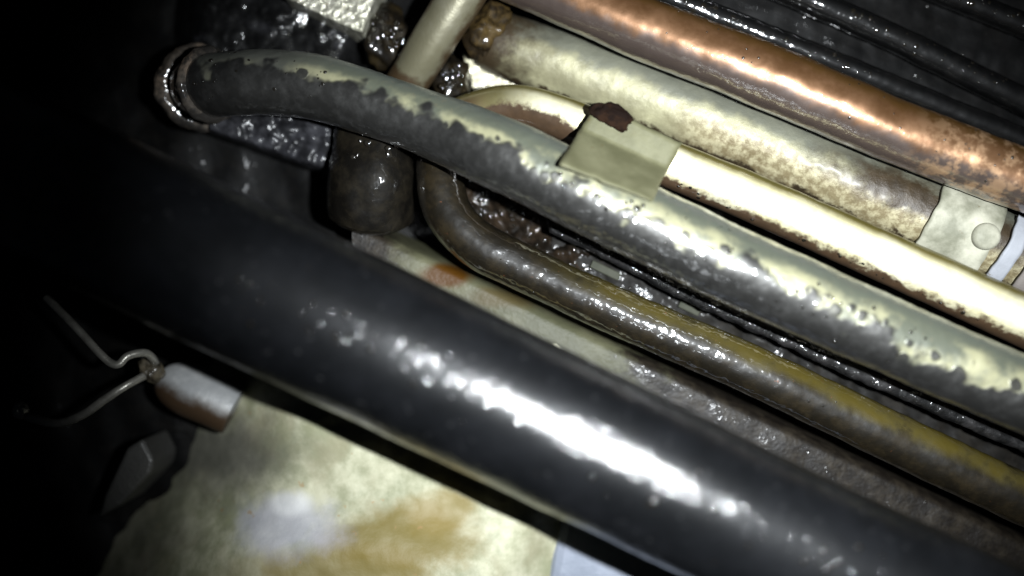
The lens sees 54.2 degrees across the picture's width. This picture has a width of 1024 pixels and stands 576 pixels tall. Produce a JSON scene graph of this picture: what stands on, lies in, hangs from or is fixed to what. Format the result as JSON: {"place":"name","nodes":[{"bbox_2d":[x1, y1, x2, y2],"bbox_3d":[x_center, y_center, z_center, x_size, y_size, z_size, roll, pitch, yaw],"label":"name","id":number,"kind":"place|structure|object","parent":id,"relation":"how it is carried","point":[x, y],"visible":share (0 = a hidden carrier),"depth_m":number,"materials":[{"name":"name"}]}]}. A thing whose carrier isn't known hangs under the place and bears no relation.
{"place":"outdoors","nodes":[
{"label":"outdoors","id":0,"kind":"place"},
{"bbox_2d":[0,0,1023,575],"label":"engine block","id":1,"kind":"structure","parent":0,"point":[100,60],"depth_m":0.32,"materials":[{"name":"black metal"}]},
{"bbox_2d":[100,430,175,515],"bbox_3d":[-0.113,0.057,0.305,0.009,0.021,0.026,25,90,0],"label":"dim bracket","id":2,"kind":"object","parent":1,"relation":"on","point":[145,463],"visible":1,"depth_m":0.29,"materials":[{"name":"black metal"}]},
{"bbox_2d":[174,0,364,66],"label":"greasy casting","id":3,"kind":"object","parent":1,"relation":"on","point":[227,25],"visible":0.45,"depth_m":0.30,"materials":[{"name":"black metal"}]},
{"bbox_2d":[286,0,385,42],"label":"metal plate","id":4,"kind":"object","parent":3,"relation":"on","point":[351,18],"visible":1,"depth_m":0.29,"materials":[{"name":"silver metal"}]},
{"bbox_2d":[210,115,334,174],"bbox_3d":[-0.063,-0.047,0.302,0.062,0.018,0.020,19,90,0],"label":"casting ledge","id":5,"kind":"object","parent":1,"relation":"on","point":[305,143],"visible":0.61,"depth_m":0.30,"materials":[{"name":"black metal"}]},
{"bbox_2d":[97,356,559,575],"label":"stained casting","id":6,"kind":"object","parent":1,"relation":"on","point":[272,479],"visible":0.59,"depth_m":0.29,"materials":[{"name":"metal"}]},
{"bbox_2d":[154,363,244,432],"bbox_3d":[-0.095,0.032,0.302,0.025,0.016,0.016,23,90,0],"label":"pipe stub","id":7,"kind":"object","parent":6,"relation":"on","point":[202,396],"visible":1,"depth_m":0.30,"materials":[{"name":"silver metal"}]},
{"bbox_2d":[12,294,165,427],"bbox_3d":[-0.121,0.024,0.289,0.037,0.016,0.036,15,90,0],"label":"spring clip","id":8,"kind":"object","parent":7,"relation":"attached to","point":[151,368],"visible":1,"depth_m":0.28,"materials":[{"name":"metal"}]},
{"bbox_2d":[326,126,414,235],"bbox_3d":[-0.041,-0.036,0.293,0.028,0.030,0.043,0,90,0],"label":"rounded fitting","id":9,"kind":"object","parent":1,"relation":"on","point":[370,186],"visible":0.77,"depth_m":0.28,"materials":[{"name":"black metal"}]},
{"bbox_2d":[362,0,409,70],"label":"grease clump","id":10,"kind":"object","parent":1,"relation":"on","point":[384,40],"visible":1,"depth_m":0.30,"materials":[{"name":"liquid"}]},
{"bbox_2d":[387,0,485,88],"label":"riser pipe","id":11,"kind":"object","parent":1,"relation":"on","point":[441,27],"visible":0.62,"depth_m":0.28,"materials":[{"name":"grey metal"}]},
{"bbox_2d":[432,54,472,97],"bbox_3d":[-0.018,-0.061,0.299,0.012,0.015,0.018,0,90,0],"label":"oily clump","id":12,"kind":"object","parent":1,"relation":"on","point":[453,79],"visible":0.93,"depth_m":0.29,"materials":[{"name":"liquid"}]},
{"bbox_2d":[463,54,514,90],"bbox_3d":[-0.005,-0.066,0.307,0.019,0.009,0.010,0,90,0],"label":"metal bracket","id":13,"kind":"object","parent":1,"relation":"on","point":[481,78],"visible":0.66,"depth_m":0.30,"materials":[{"name":"white metal"}]},
{"bbox_2d":[0,72,1023,575],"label":"rubber hose","id":14,"kind":"object","parent":1,"relation":"on","point":[200,260],"visible":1,"depth_m":0.23,"materials":[{"name":"rubber"}]},
{"bbox_2d":[465,178,603,271],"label":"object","id":15,"kind":"object","parent":1,"relation":"on","point":[514,218],"visible":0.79,"depth_m":0.29,"materials":[{"name":"liquid"}]},
{"bbox_2d":[153,42,1023,435],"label":"grimy pipe","id":16,"kind":"object","parent":1,"relation":"on","point":[201,88],"visible":1,"depth_m":0.26,"materials":[{"name":"metal"}]},
{"bbox_2d":[550,518,681,575],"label":"metal cover","id":17,"kind":"object","parent":1,"relation":"on","point":[579,551],"visible":0.24,"depth_m":0.30,"materials":[{"name":"white metal"}]},
{"bbox_2d":[352,232,1023,567],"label":"casting rail","id":18,"kind":"object","parent":1,"relation":"on","point":[818,452],"visible":0.29,"depth_m":0.29,"materials":[{"name":"grey metal"}]},
{"bbox_2d":[416,155,1023,526],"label":"bent oily pipe","id":19,"kind":"object","parent":1,"relation":"on","point":[465,232],"visible":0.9,"depth_m":0.27,"materials":[{"name":"metal"}]},
{"bbox_2d":[474,14,1023,284],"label":"wide pipe","id":20,"kind":"object","parent":1,"relation":"on","point":[899,201],"visible":0.79,"depth_m":0.28,"materials":[{"name":"metal"}]},
{"bbox_2d":[461,0,511,60],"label":"brown grease","id":21,"kind":"object","parent":20,"relation":"on","point":[491,21],"visible":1,"depth_m":0.29},
{"bbox_2d":[456,85,1023,349],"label":"plated pipe","id":22,"kind":"object","parent":20,"relation":"on","point":[962,292],"visible":0.86,"depth_m":0.27,"materials":[{"name":"yellow metal"}]},
{"bbox_2d":[560,102,681,201],"bbox_3d":[0.029,-0.035,0.258,0.026,0.019,0.024,27,90,0],"label":"pipe clamp","id":23,"kind":"object","parent":22,"relation":"on","point":[615,145],"visible":1,"depth_m":0.26,"materials":[{"name":"beige metal"}]},
{"bbox_2d":[915,184,1006,269],"bbox_3d":[0.125,-0.017,0.275,0.019,0.010,0.020,25,90,0],"label":"bolted clamp","id":24,"kind":"object","parent":20,"relation":"attached to","point":[963,227],"visible":1,"depth_m":0.27,"materials":[{"name":"beige metal"}]},
{"bbox_2d":[986,215,1023,280],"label":"strap band","id":25,"kind":"object","parent":20,"relation":"attached to","point":[1005,261],"visible":1,"depth_m":0.27,"materials":[{"name":"silver metal"}]},
{"bbox_2d":[1012,268,1023,290],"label":"pipe sleeve","id":26,"kind":"object","parent":20,"relation":"on","point":[1018,282],"visible":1,"depth_m":0.27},
{"bbox_2d":[500,0,1023,212],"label":"copper pipe","id":27,"kind":"object","parent":1,"relation":"on","point":[793,87],"visible":1,"depth_m":0.27,"materials":[{"name":"orange metal"}]},
{"bbox_2d":[552,221,1023,470],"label":"dark shelf","id":28,"kind":"object","parent":1,"relation":"on","point":[1011,456],"visible":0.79,"depth_m":0.29,"materials":[{"name":"metal"}]},
{"bbox_2d":[590,260,620,280],"bbox_3d":[0.027,-0.005,0.292,0.009,0.004,0.006,0,90,0],"label":"paint flake","id":29,"kind":"object","parent":28,"relation":"on","point":[605,270],"visible":1,"depth_m":0.29,"materials":[{"name":"grey paint"}]},
{"bbox_2d":[677,300,700,315],"bbox_3d":[0.052,0.006,0.292,0.007,0.004,0.005,0,90,0],"label":"paint flake","id":30,"kind":"object","parent":28,"relation":"on","point":[688,307],"visible":1,"depth_m":0.29,"materials":[{"name":"grey paint"}]},
{"bbox_2d":[549,221,1023,452],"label":"thin rod","id":31,"kind":"object","parent":28,"relation":"on","point":[856,372],"visible":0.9,"depth_m":0.28,"materials":[{"name":"black metal"}]},
{"bbox_2d":[659,0,1023,145],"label":"ribbed casting","id":32,"kind":"object","parent":1,"relation":"on","point":[961,60],"visible":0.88,"depth_m":0.29,"materials":[{"name":"metal"}]}
]}

